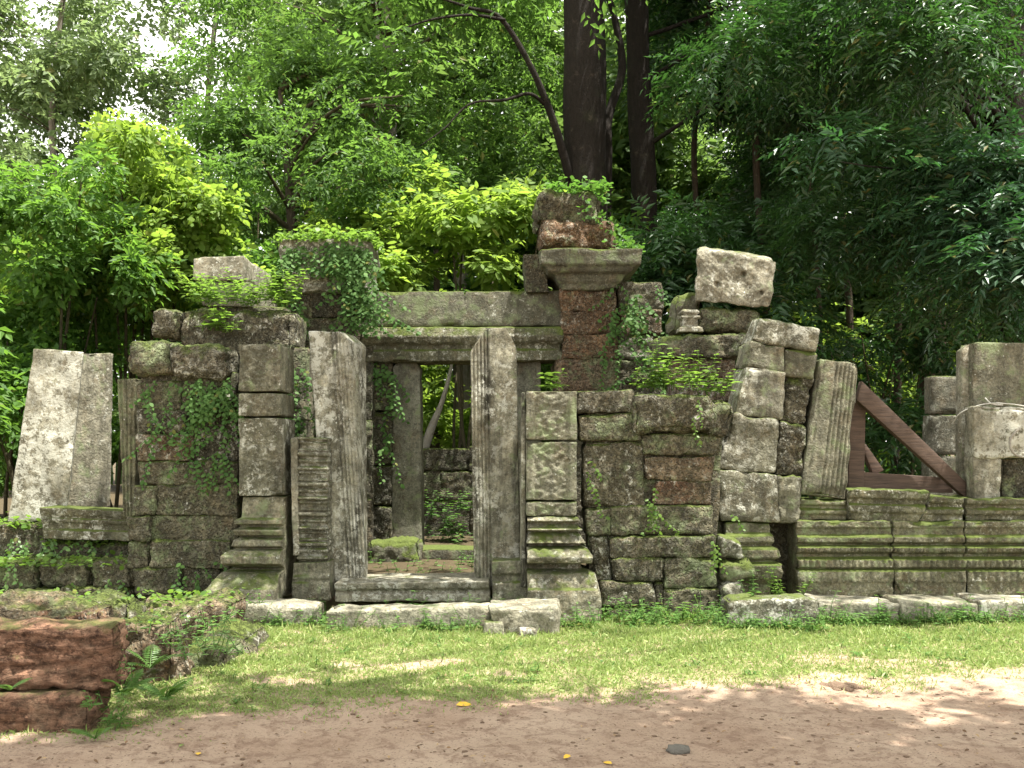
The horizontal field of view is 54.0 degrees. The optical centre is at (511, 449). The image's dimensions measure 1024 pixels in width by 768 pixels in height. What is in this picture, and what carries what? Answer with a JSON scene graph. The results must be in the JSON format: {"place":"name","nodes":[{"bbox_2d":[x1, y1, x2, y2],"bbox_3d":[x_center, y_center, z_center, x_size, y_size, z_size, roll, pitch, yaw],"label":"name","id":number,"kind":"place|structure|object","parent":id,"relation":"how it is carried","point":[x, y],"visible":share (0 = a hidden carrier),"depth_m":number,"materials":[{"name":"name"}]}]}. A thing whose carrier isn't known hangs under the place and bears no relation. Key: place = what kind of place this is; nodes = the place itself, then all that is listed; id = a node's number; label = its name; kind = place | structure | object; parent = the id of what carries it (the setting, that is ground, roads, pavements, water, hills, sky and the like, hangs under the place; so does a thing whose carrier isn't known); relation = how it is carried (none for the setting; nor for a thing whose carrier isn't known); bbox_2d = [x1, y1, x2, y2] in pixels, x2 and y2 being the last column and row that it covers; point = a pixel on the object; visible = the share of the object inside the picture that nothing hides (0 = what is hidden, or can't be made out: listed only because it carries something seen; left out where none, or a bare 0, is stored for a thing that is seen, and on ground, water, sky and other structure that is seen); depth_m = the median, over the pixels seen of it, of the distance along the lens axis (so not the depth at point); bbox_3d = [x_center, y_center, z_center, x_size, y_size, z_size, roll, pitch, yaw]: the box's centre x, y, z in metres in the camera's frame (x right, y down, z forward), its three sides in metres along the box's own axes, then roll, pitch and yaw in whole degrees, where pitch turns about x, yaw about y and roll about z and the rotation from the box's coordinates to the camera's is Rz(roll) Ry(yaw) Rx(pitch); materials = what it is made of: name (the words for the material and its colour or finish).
{"place":"outdoors","nodes":[
{"label":"outdoors","id":0,"kind":"place"},
{"bbox_2d":[0,0,868,418],"label":"sky","id":1,"kind":"structure","parent":0,"point":[159,45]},
{"bbox_2d":[0,455,1023,767],"bbox_3d":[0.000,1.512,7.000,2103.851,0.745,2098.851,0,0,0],"label":"ground","id":2,"kind":"structure","parent":0,"point":[558,733],"depth_m":5.91,"materials":[{"name":"soil"}]},
{"bbox_2d":[0,295,27,486],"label":"shrub","id":3,"kind":"object","parent":2,"relation":"on","point":[8,429],"visible":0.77,"depth_m":12.79,"materials":[{"name":"green plant"}]},
{"bbox_2d":[0,687,112,732],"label":"red laterite block","id":4,"kind":"structure","parent":2,"relation":"on","point":[53,709],"depth_m":5.69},
{"bbox_2d":[0,616,129,691],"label":"red laterite block","id":5,"kind":"structure","parent":4,"relation":"on","point":[47,653],"depth_m":5.76,"materials":[{"name":"stone"}]},
{"bbox_2d":[0,520,137,597],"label":"laterite wall","id":6,"kind":"structure","parent":2,"relation":"on","point":[94,577],"depth_m":10.22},
{"bbox_2d":[8,349,112,522],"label":"leaning stone slab","id":7,"kind":"structure","parent":6,"relation":"on","point":[64,455],"depth_m":10.97,"materials":[{"name":"stone"}]},
{"bbox_2d":[0,511,127,569],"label":"creeper","id":8,"kind":"object","parent":6,"relation":"on","point":[45,559],"visible":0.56,"depth_m":10.40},
{"bbox_2d":[3,538,128,594],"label":"ivy","id":9,"kind":"object","parent":6,"relation":"attached to","point":[51,545],"visible":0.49,"depth_m":10.56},
{"bbox_2d":[39,505,134,540],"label":"moulded stone block","id":10,"kind":"structure","parent":6,"relation":"on","point":[67,522],"depth_m":10.55,"materials":[{"name":"stone"}]},
{"bbox_2d":[117,379,140,516],"bbox_3d":[-3.991,-0.022,10.520,0.210,1.444,0.211,0,0,0],"label":"fluted stone shaft","id":11,"kind":"object","parent":10,"relation":"on","point":[127,397],"visible":0.75,"depth_m":10.43,"materials":[{"name":"stone"}]},
{"bbox_2d":[67,726,113,738],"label":"fern","id":12,"kind":"object","parent":2,"relation":"on","point":[100,731],"visible":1,"depth_m":5.49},
{"bbox_2d":[0,322,180,507],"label":"shrub","id":13,"kind":"object","parent":2,"relation":"on","point":[115,439],"visible":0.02,"depth_m":18.96,"materials":[{"name":"green plant"}]},
{"bbox_2d":[0,139,187,518],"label":"shrub","id":14,"kind":"object","parent":2,"relation":"on","point":[55,282],"visible":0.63,"depth_m":13.96,"materials":[{"name":"green plant"}]},
{"bbox_2d":[0,0,214,195],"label":"tree","id":15,"kind":"object","parent":2,"relation":"on","point":[66,74],"visible":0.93,"depth_m":29.09,"materials":[{"name":"green plant"}]},
{"bbox_2d":[0,587,268,683],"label":"stepped laterite terrace","id":16,"kind":"structure","parent":2,"relation":"on","point":[18,603],"depth_m":7.06,"materials":[{"name":"stone"}]},
{"bbox_2d":[0,587,248,623],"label":"creeper","id":17,"kind":"object","parent":16,"relation":"on","point":[188,595],"visible":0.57,"depth_m":8.15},
{"bbox_2d":[127,644,178,668],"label":"fern","id":18,"kind":"object","parent":16,"relation":"on","point":[147,650],"visible":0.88,"depth_m":6.52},
{"bbox_2d":[0,107,270,507],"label":"shrub","id":19,"kind":"object","parent":2,"relation":"on","point":[169,193],"visible":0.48,"depth_m":15.28,"materials":[{"name":"green plant"}]},
{"bbox_2d":[79,599,247,730],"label":"ground weeds","id":20,"kind":"object","parent":2,"relation":"on","point":[110,716],"visible":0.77,"depth_m":6.25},
{"bbox_2d":[101,668,159,697],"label":"fern","id":21,"kind":"object","parent":20,"relation":"on","point":[133,683],"visible":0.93,"depth_m":5.88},
{"bbox_2d":[135,677,193,700],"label":"fern","id":22,"kind":"object","parent":2,"relation":"on","point":[173,689],"visible":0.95,"depth_m":6.19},
{"bbox_2d":[0,0,356,182],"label":"tree","id":23,"kind":"object","parent":2,"relation":"on","point":[164,88],"visible":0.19,"depth_m":32.59,"materials":[{"name":"green plant"}]},
{"bbox_2d":[127,372,246,595],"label":"laterite pier","id":24,"kind":"structure","parent":2,"relation":"on","point":[175,520],"depth_m":10.01,"materials":[{"name":"stone"}]},
{"bbox_2d":[128,340,180,376],"bbox_3d":[-3.571,-0.914,10.139,0.498,0.392,0.484,0,0,0],"label":"laterite coping stone","id":25,"kind":"object","parent":24,"relation":"on","point":[148,358],"visible":0.8,"depth_m":9.94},
{"bbox_2d":[121,378,248,596],"bbox_3d":[-3.206,0.426,9.897,1.340,2.284,0.183,0,0,0],"label":"ivy","id":26,"kind":"object","parent":24,"relation":"attached to","point":[207,410],"visible":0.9,"depth_m":9.95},
{"bbox_2d":[170,343,238,380],"bbox_3d":[-3.102,-0.873,10.108,0.675,0.389,0.459,0,0,0],"label":"laterite coping stone","id":27,"kind":"object","parent":24,"relation":"on","point":[217,361],"visible":0.93,"depth_m":9.92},
{"bbox_2d":[71,180,316,389],"bbox_3d":[-5.474,-1.690,16.703,5.219,6.284,4.290,0,0,0],"label":"shrub","id":28,"kind":"object","parent":2,"relation":"on","point":[263,259],"visible":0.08,"depth_m":16.13,"materials":[{"name":"green plant"}]},
{"bbox_2d":[151,308,313,561],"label":"laterite wall","id":29,"kind":"structure","parent":2,"relation":"on","point":[278,327],"depth_m":10.83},
{"bbox_2d":[171,265,237,305],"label":"fern","id":30,"kind":"object","parent":29,"relation":"on","point":[213,297],"visible":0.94,"depth_m":10.87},
{"bbox_2d":[197,305,240,332],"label":"fern","id":31,"kind":"object","parent":29,"relation":"attached to","point":[216,322],"visible":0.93,"depth_m":10.69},
{"bbox_2d":[218,275,270,305],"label":"fern","id":32,"kind":"object","parent":29,"relation":"on","point":[242,298],"visible":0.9,"depth_m":10.85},
{"bbox_2d":[220,267,309,306],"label":"fern","id":33,"kind":"object","parent":29,"relation":"on","point":[274,297],"visible":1,"depth_m":10.89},
{"bbox_2d":[283,367,315,436],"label":"ivy","id":34,"kind":"object","parent":29,"relation":"attached to","point":[297,424],"visible":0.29,"depth_m":10.81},
{"bbox_2d":[204,344,295,600],"bbox_3d":[-2.567,0.212,9.905,0.721,2.490,0.902,0,0,0],"label":"carved pilaster","id":35,"kind":"object","parent":2,"relation":"on","point":[261,556],"visible":0.92,"depth_m":9.77,"materials":[{"name":"grey stone"}]},
{"bbox_2d":[193,256,306,347],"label":"stacked dressed blocks","id":36,"kind":"structure","parent":2,"relation":"on","point":[243,266],"depth_m":11.55,"materials":[{"name":"stone"}]},
{"bbox_2d":[243,598,323,625],"bbox_3d":[-2.227,1.535,9.335,0.937,0.306,0.453,0,0,0],"label":"kerb stone","id":37,"kind":"object","parent":2,"relation":"on","point":[288,608],"visible":0.42,"depth_m":9.12,"materials":[{"name":"stone"}]},
{"bbox_2d":[133,22,482,250],"bbox_3d":[-3.751,-3.273,18.137,6.472,9.751,5.191,0,0,0],"label":"tree","id":38,"kind":"object","parent":2,"relation":"on","point":[304,74],"visible":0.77,"depth_m":17.90,"materials":[{"name":"green plant"}]},
{"bbox_2d":[290,437,335,600],"bbox_3d":[-1.976,0.672,10.006,0.396,1.606,0.400,0,0,0],"label":"ringed colonnette","id":39,"kind":"object","parent":2,"relation":"on","point":[312,518],"visible":0.99,"depth_m":9.85,"materials":[{"name":"stone"}]},
{"bbox_2d":[278,238,379,545],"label":"moulded corner pier","id":40,"kind":"structure","parent":2,"relation":"on","point":[324,316],"depth_m":13.05,"materials":[{"name":"grey stone"}]},
{"bbox_2d":[273,224,384,255],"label":"creeper","id":41,"kind":"object","parent":40,"relation":"on","point":[374,239],"visible":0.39,"depth_m":12.87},
{"bbox_2d":[275,242,420,339],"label":"ivy","id":42,"kind":"object","parent":40,"relation":"attached to","point":[343,266],"visible":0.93,"depth_m":12.79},
{"bbox_2d":[372,363,409,488],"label":"ivy","id":43,"kind":"object","parent":40,"relation":"attached to","point":[387,440],"visible":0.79,"depth_m":13.11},
{"bbox_2d":[308,331,367,582],"bbox_3d":[-1.763,0.067,10.310,0.578,2.574,0.386,0,0,0],"label":"stone doorpost","id":44,"kind":"object","parent":2,"relation":"on","point":[338,364],"visible":0.91,"depth_m":10.12,"materials":[{"name":"stone"}]},
{"bbox_2d":[130,0,616,226],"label":"tree","id":45,"kind":"object","parent":2,"relation":"on","point":[483,138],"visible":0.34,"depth_m":21.72,"materials":[{"name":"green plant"}]},
{"bbox_2d":[367,535,422,561],"bbox_3d":[-1.457,1.301,12.501,0.701,0.459,0.455,0,0,0],"label":"moss covered stone","id":46,"kind":"object","parent":2,"relation":"on","point":[402,548],"visible":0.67,"depth_m":12.32,"materials":[{"name":"stone"}]},
{"bbox_2d":[326,602,490,627],"bbox_3d":[-0.927,1.525,9.173,1.494,0.246,0.332,0,0,0],"label":"kerb stone","id":47,"kind":"object","parent":2,"relation":"on","point":[409,614],"visible":0.73,"depth_m":9.02,"materials":[{"name":"stone"}]},
{"bbox_2d":[334,572,491,601],"bbox_3d":[-0.966,1.378,10.138,1.528,0.215,0.796,0,0,0],"label":"door threshold","id":48,"kind":"object","parent":2,"relation":"on","point":[433,587],"depth_m":9.78,"materials":[{"name":"stone"}]},
{"bbox_2d":[272,150,566,470],"bbox_3d":[-1.477,-1.796,16.880,5.462,6.502,3.968,0,0,0],"label":"shrub","id":49,"kind":"object","parent":2,"relation":"on","point":[467,224],"visible":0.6,"depth_m":16.33,"materials":[{"name":"green plant"}]},
{"bbox_2d":[423,364,452,447],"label":"dead branch","id":50,"kind":"object","parent":2,"relation":"on","point":[429,434],"visible":0.8,"depth_m":16.76,"materials":[{"name":"grey wood"}]},
{"bbox_2d":[420,365,471,470],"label":"shrub","id":51,"kind":"object","parent":2,"relation":"on","point":[433,389],"visible":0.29,"depth_m":18.09,"materials":[{"name":"green plant"}]},
{"bbox_2d":[423,446,472,535],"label":"ruined inner wall","id":52,"kind":"structure","parent":2,"relation":"on","point":[440,464],"depth_m":16.01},
{"bbox_2d":[424,491,472,542],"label":"shrub","id":53,"kind":"object","parent":2,"relation":"on","point":[455,531],"visible":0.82,"depth_m":15.16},
{"bbox_2d":[451,249,470,470],"bbox_3d":[-0.981,-1.389,20.007,0.481,5.982,0.466,0,0,0],"label":"tree","id":54,"kind":"object","parent":2,"relation":"on","point":[467,376],"visible":0.17,"depth_m":19.88,"materials":[{"name":"green plant"}]},
{"bbox_2d":[362,290,563,559],"bbox_3d":[-0.635,-0.253,13.161,2.652,3.708,1.130,0,0,0],"label":"doorway","id":55,"kind":"structure","parent":2,"relation":"on","point":[451,326],"depth_m":13.21,"materials":[{"name":"stone"}]},
{"bbox_2d":[387,364,552,465],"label":"shrub","id":56,"kind":"object","parent":2,"relation":"on","point":[546,367],"visible":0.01,"depth_m":22.67,"materials":[{"name":"green plant"}]},
{"bbox_2d":[293,124,648,376],"bbox_3d":[-0.963,-2.614,20.809,7.469,8.100,5.219,0,0,0],"label":"shrub","id":57,"kind":"object","parent":2,"relation":"on","point":[488,180],"visible":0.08,"depth_m":20.09,"materials":[{"name":"green plant"}]},
{"bbox_2d":[483,620,503,634],"bbox_3d":[-0.159,1.572,8.730,0.187,0.184,0.160,0,0,0],"label":"stone block","id":58,"kind":"object","parent":2,"relation":"on","point":[496,627],"depth_m":8.66,"materials":[{"name":"grey stone"}]},
{"bbox_2d":[471,328,519,587],"bbox_3d":[-0.163,0.083,10.220,0.506,2.624,0.408,0,0,0],"label":"stone doorpost","id":59,"kind":"object","parent":2,"relation":"on","point":[495,479],"visible":0.93,"depth_m":10.02,"materials":[{"name":"stone"}]},
{"bbox_2d":[0,0,997,483],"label":"distant forest","id":60,"kind":"object","parent":2,"relation":"on","point":[672,166],"visible":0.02,"depth_m":30.08,"materials":[{"name":"green plant"}]},
{"bbox_2d":[492,557,526,600],"bbox_3d":[-0.022,1.283,9.856,0.356,0.444,0.340,0,0,0],"label":"colonnette stub","id":61,"kind":"object","parent":2,"relation":"on","point":[506,576],"visible":0.74,"depth_m":9.70,"materials":[{"name":"grey stone"}]},
{"bbox_2d":[5,673,1023,767],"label":"dirt clods","id":62,"kind":"object","parent":2,"relation":"on","point":[619,735],"visible":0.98,"depth_m":5.78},
{"bbox_2d":[10,626,1023,767],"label":"leaf litter","id":63,"kind":"object","parent":2,"relation":"on","point":[367,760],"visible":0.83,"depth_m":5.97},
{"bbox_2d":[488,598,560,634],"bbox_3d":[0.118,1.515,8.971,0.662,0.323,0.527,0,0,0],"label":"fallen stone block","id":64,"kind":"object","parent":2,"relation":"on","point":[514,615],"depth_m":8.73,"materials":[{"name":"stone"}]},
{"bbox_2d":[520,391,601,621],"bbox_3d":[0.465,0.581,9.779,0.779,2.297,0.770,0,0,0],"label":"carved pilaster","id":65,"kind":"object","parent":2,"relation":"on","point":[555,551],"visible":0.87,"depth_m":9.61,"materials":[{"name":"grey stone"}]},
{"bbox_2d":[536,368,568,390],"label":"weed","id":66,"kind":"object","parent":65,"relation":"on","point":[552,386],"visible":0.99,"depth_m":9.92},
{"bbox_2d":[116,551,1023,711],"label":"ground weeds","id":67,"kind":"object","parent":2,"relation":"on","point":[887,620],"visible":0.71,"depth_m":9.11,"materials":[{"name":"plant"}]},
{"bbox_2d":[327,0,829,220],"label":"tree","id":68,"kind":"object","parent":2,"relation":"on","point":[581,146],"visible":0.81,"depth_m":18.64,"materials":[{"name":"green plant"}]},
{"bbox_2d":[522,188,664,544],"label":"laterite corner tower","id":69,"kind":"structure","parent":2,"relation":"on","point":[579,265],"depth_m":13.00,"materials":[{"name":"stone"}]},
{"bbox_2d":[541,175,645,277],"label":"creeper","id":70,"kind":"object","parent":69,"relation":"on","point":[601,188],"visible":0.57,"depth_m":12.95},
{"bbox_2d":[588,284,670,393],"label":"ivy","id":71,"kind":"object","parent":69,"relation":"attached to","point":[632,324],"visible":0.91,"depth_m":12.93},
{"bbox_2d":[576,389,732,616],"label":"laterite wall","id":72,"kind":"structure","parent":2,"relation":"on","point":[636,449],"depth_m":9.70,"materials":[{"name":"stone"}]},
{"bbox_2d":[634,365,673,391],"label":"weed","id":73,"kind":"object","parent":72,"relation":"on","point":[651,384],"visible":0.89,"depth_m":9.81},
{"bbox_2d":[630,340,682,390],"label":"weed","id":74,"kind":"object","parent":72,"relation":"on","point":[659,372],"visible":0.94,"depth_m":9.82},
{"bbox_2d":[586,400,745,575],"bbox_3d":[1.465,0.361,9.578,1.520,1.674,0.140,0,0,5],"label":"ivy","id":75,"kind":"object","parent":72,"relation":"attached to","point":[714,557],"visible":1,"depth_m":9.61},
{"bbox_2d":[660,350,720,391],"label":"weed","id":76,"kind":"object","parent":72,"relation":"on","point":[690,376],"visible":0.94,"depth_m":9.72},
{"bbox_2d":[685,367,740,396],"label":"weed","id":77,"kind":"object","parent":72,"relation":"on","point":[712,388],"visible":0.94,"depth_m":9.86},
{"bbox_2d":[662,357,734,402],"bbox_3d":[2.160,0.327,11.648,0.867,2.770,0.736,0,0,0],"label":"laterite stack base","id":78,"kind":"object","parent":2,"relation":"on","point":[727,366],"visible":0.1,"depth_m":11.30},
{"bbox_2d":[648,332,745,361],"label":"coping slab","id":79,"kind":"structure","parent":78,"relation":"on","point":[725,346],"depth_m":11.21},
{"bbox_2d":[665,292,699,335],"bbox_3d":[2.041,-1.622,11.962,0.356,0.507,0.424,0,0,-12],"label":"leaning stone fragment","id":80,"kind":"object","parent":79,"relation":"on","point":[677,306],"visible":0.59,"depth_m":11.79,"materials":[{"name":"stone"}]},
{"bbox_2d":[676,309,703,333],"bbox_3d":[2.033,-1.471,11.500,0.285,0.265,0.204,0,0,0],"label":"baluster fragment","id":81,"kind":"object","parent":79,"relation":"on","point":[688,318],"visible":1,"depth_m":11.42,"materials":[{"name":"stone"}]},
{"bbox_2d":[697,306,758,334],"bbox_3d":[2.474,-1.490,11.751,0.772,0.340,0.662,0,0,0],"label":"flat stone","id":82,"kind":"object","parent":79,"relation":"on","point":[712,320],"visible":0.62,"depth_m":11.46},
{"bbox_2d":[695,246,775,307],"bbox_3d":[2.565,-2.010,11.700,0.976,0.782,0.644,0,0,0],"label":"perched stone block","id":83,"kind":"object","parent":82,"relation":"on","point":[739,278],"depth_m":11.40,"materials":[{"name":"stone"}]},
{"bbox_2d":[648,0,759,236],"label":"tree","id":84,"kind":"object","parent":2,"relation":"on","point":[693,149],"visible":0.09,"depth_m":21.33,"materials":[{"name":"green plant"}]},
{"bbox_2d":[659,0,786,314],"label":"tree","id":85,"kind":"object","parent":2,"relation":"on","point":[756,179],"visible":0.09,"depth_m":20.93,"materials":[{"name":"green plant"}]},
{"bbox_2d":[717,581,743,606],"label":"mossy stone","id":86,"kind":"object","parent":2,"relation":"on","point":[725,588],"visible":0.56,"depth_m":9.62,"materials":[{"name":"grey stone"}]},
{"bbox_2d":[718,557,757,581],"bbox_3d":[2.193,1.161,9.738,0.376,0.241,0.259,0,0,0],"label":"mossy stone","id":87,"kind":"object","parent":86,"relation":"on","point":[738,569],"visible":0.94,"depth_m":9.64,"materials":[{"name":"stone"}]},
{"bbox_2d":[715,534,744,559],"bbox_3d":[2.099,0.942,9.755,0.288,0.258,0.220,0,0,0],"label":"mossy stone","id":88,"kind":"object","parent":87,"relation":"on","point":[730,547],"visible":0.92,"depth_m":9.67,"materials":[{"name":"stone"}]},
{"bbox_2d":[615,171,854,394],"bbox_3d":[3.408,-1.701,16.437,4.620,6.299,4.326,0,0,0],"label":"shrub","id":89,"kind":"object","parent":2,"relation":"on","point":[668,264],"visible":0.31,"depth_m":15.47,"materials":[{"name":"green plant"}]},
{"bbox_2d":[716,318,819,594],"bbox_3d":[2.525,0.181,10.220,1.081,3.025,0.898,0,0,0],"label":"leaning pilaster","id":90,"kind":"object","parent":2,"relation":"on","point":[763,448],"visible":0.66,"depth_m":9.92,"materials":[{"name":"grey stone"}]},
{"bbox_2d":[721,593,818,625],"bbox_3d":[2.354,1.523,9.210,0.844,0.395,0.355,0,0,0],"label":"rectangular stone block","id":91,"kind":"object","parent":2,"relation":"on","point":[762,606],"depth_m":9.05,"materials":[{"name":"grey stone"}]},
{"bbox_2d":[760,564,816,594],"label":"weed","id":92,"kind":"object","parent":2,"relation":"on","point":[777,588],"visible":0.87,"depth_m":9.59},
{"bbox_2d":[734,0,853,355],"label":"tree","id":93,"kind":"object","parent":2,"relation":"on","point":[849,316],"visible":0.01,"depth_m":25.92,"materials":[{"name":"brown plant"}]},
{"bbox_2d":[605,0,990,302],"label":"tree","id":94,"kind":"object","parent":2,"relation":"on","point":[639,23],"visible":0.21,"depth_m":20.42,"materials":[{"name":"green plant"}]},
{"bbox_2d":[699,0,939,357],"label":"tree","id":95,"kind":"object","parent":2,"relation":"on","point":[749,128],"visible":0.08,"depth_m":19.41,"materials":[{"name":"green plant"}]},
{"bbox_2d":[649,0,997,475],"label":"tree","id":96,"kind":"object","parent":2,"relation":"on","point":[764,231],"visible":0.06,"depth_m":21.04,"materials":[{"name":"green plant"}]},
{"bbox_2d":[639,0,1023,364],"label":"tree","id":97,"kind":"object","parent":2,"relation":"on","point":[962,197],"visible":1,"depth_m":13.70,"materials":[{"name":"green plant"}]},
{"bbox_2d":[674,272,997,496],"bbox_3d":[8.729,-1.757,27.031,10.575,7.322,6.764,0,0,0],"label":"shrub","id":98,"kind":"object","parent":2,"relation":"on","point":[863,336],"visible":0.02,"depth_m":26.26,"materials":[{"name":"green plant"}]},
{"bbox_2d":[818,681,865,691],"bbox_3d":[2.257,1.624,6.857,0.335,0.076,0.180,0,0,0],"label":"earth mound","id":99,"kind":"object","parent":2,"relation":"on","point":[838,685],"visible":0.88,"depth_m":6.84,"materials":[{"name":"soil"}]},
{"bbox_2d":[801,305,987,497],"bbox_3d":[6.562,-0.528,18.415,3.943,4.168,4.894,0,0,0],"label":"shrub","id":100,"kind":"object","parent":2,"relation":"on","point":[876,438],"visible":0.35,"depth_m":17.49,"materials":[{"name":"green plant"}]},
{"bbox_2d":[786,487,1023,621],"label":"moulded plinth","id":101,"kind":"structure","parent":2,"relation":"on","point":[902,550],"depth_m":9.93,"materials":[{"name":"stone"}]},
{"bbox_2d":[800,359,856,498],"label":"reeded stone pillar","id":102,"kind":"structure","parent":101,"relation":"on","point":[827,423],"depth_m":10.00,"materials":[{"name":"grey stone"}]},
{"bbox_2d":[846,381,965,496],"bbox_3d":[4.090,-0.108,10.515,1.192,1.198,0.371,0,0,0],"label":"timber brace","id":103,"kind":"object","parent":101,"relation":"on","point":[948,479],"visible":0.78,"depth_m":10.45,"materials":[{"name":"brown paint"}]},
{"bbox_2d":[921,376,955,495],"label":"two block pillar","id":104,"kind":"structure","parent":101,"relation":"on","point":[938,434],"depth_m":11.60,"materials":[{"name":"stone"}]},
{"bbox_2d":[964,406,1023,498],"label":"wire topped block","id":105,"kind":"structure","parent":101,"relation":"on","point":[993,466],"depth_m":10.12,"materials":[{"name":"stone"}]},
{"bbox_2d":[872,45,988,473],"bbox_3d":[9.243,-6.401,23.901,4.943,16.010,3.147,0,0,36],"label":"tree","id":106,"kind":"object","parent":2,"relation":"on","point":[897,325],"depth_m":23.92,"materials":[{"name":"brown plant"}]},
{"bbox_2d":[955,342,1023,495],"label":"upright stone slab","id":107,"kind":"structure","parent":2,"relation":"on","point":[992,372],"depth_m":10.60,"materials":[{"name":"stone"}]},
{"bbox_2d":[0,603,1023,748],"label":"grass","id":108,"kind":"structure","parent":0,"point":[989,648],"depth_m":7.64,"materials":[{"name":"plant"}]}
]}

